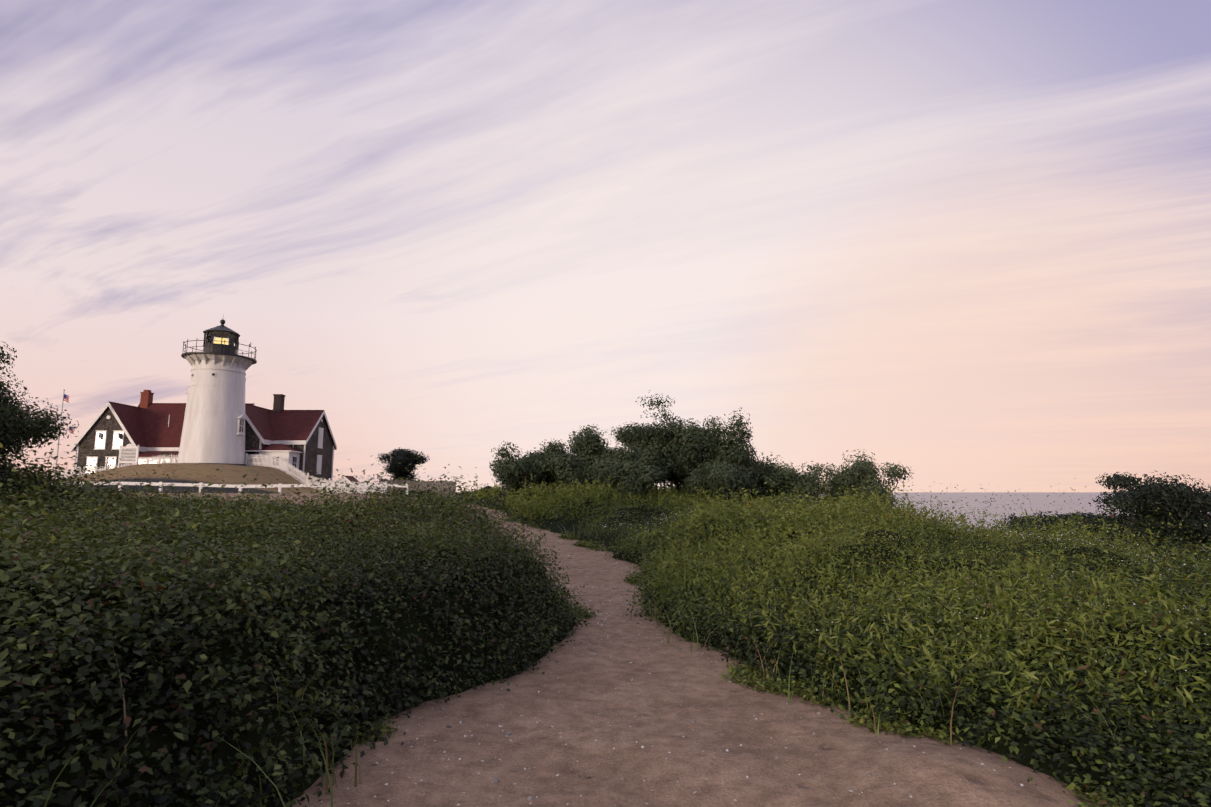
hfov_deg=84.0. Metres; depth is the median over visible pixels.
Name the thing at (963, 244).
sky
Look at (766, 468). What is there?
shrub tree
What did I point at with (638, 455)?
shrub tree
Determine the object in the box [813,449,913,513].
bush
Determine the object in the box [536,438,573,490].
shrub tree
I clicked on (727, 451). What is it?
shrub tree
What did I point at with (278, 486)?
fence
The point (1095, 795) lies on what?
path edge tufts
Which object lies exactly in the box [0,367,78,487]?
tree
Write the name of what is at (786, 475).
shrub tree
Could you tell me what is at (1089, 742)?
thicket leaves
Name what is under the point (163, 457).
picket fence
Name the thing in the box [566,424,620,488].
shrub tree
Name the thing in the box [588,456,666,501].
shrub tree
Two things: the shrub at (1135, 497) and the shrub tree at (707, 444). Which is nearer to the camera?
the shrub at (1135, 497)
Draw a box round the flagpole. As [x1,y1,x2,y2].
[52,389,74,476]
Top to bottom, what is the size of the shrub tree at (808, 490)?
2.783 m
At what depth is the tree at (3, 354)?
10.08 m
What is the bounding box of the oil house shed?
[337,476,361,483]
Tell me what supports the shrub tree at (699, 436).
on the ground at (661, 743)
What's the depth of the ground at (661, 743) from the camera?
4.19 m
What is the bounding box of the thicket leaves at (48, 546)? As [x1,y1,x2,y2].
[0,435,594,806]
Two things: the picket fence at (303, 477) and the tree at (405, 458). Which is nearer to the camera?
the picket fence at (303, 477)
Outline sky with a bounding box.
[0,0,1210,491]
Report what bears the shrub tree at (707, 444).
on the ground at (661, 743)
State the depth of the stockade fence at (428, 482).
66.21 m
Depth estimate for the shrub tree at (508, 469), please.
31.42 m
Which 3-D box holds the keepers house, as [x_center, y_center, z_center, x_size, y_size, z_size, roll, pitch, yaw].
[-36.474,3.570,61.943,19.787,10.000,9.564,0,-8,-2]
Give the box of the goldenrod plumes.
[748,502,1012,540]
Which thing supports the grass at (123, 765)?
on the ground at (661, 743)
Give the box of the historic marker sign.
[118,444,138,467]
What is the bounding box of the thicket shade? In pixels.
[0,480,1210,806]
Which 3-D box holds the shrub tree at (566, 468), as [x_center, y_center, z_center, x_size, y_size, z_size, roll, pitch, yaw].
[-1.592,3.342,31.026,3.627,2.907,2.416,3,-8,-23]
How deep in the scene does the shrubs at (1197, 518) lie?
17.82 m
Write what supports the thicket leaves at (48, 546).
on the ground at (661, 743)
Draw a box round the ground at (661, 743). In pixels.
[49,463,1101,806]
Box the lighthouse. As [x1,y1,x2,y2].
[177,319,256,465]
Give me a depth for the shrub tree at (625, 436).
32.12 m
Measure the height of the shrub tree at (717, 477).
2.682 m
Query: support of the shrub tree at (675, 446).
on the ground at (661, 743)
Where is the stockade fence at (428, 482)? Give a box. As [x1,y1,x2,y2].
[379,478,455,494]
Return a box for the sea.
[823,492,1210,549]
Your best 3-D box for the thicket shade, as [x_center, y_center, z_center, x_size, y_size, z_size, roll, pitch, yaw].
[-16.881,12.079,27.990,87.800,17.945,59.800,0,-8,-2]
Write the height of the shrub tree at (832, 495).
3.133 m
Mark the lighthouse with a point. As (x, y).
(213, 430)
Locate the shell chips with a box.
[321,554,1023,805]
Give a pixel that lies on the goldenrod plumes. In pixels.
(902, 513)
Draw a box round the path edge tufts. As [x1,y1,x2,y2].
[350,506,1178,806]
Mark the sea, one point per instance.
(1041, 501)
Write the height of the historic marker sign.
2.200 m
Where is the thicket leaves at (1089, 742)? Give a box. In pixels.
[498,468,1210,806]
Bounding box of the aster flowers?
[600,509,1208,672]
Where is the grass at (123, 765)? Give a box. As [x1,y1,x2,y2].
[3,485,1209,806]
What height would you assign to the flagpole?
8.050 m
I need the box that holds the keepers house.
[71,390,336,481]
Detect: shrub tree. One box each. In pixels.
[489,441,565,496]
[531,447,604,490]
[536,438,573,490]
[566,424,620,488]
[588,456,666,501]
[599,439,678,491]
[607,390,689,492]
[631,425,722,487]
[642,418,721,486]
[668,424,744,489]
[677,458,764,503]
[699,407,786,500]
[751,452,783,494]
[755,461,833,503]
[772,471,831,508]
[821,474,844,503]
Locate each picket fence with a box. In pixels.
[51,454,177,478]
[245,453,386,493]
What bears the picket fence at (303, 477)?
on the ground at (661, 743)
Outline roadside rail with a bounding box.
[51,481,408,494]

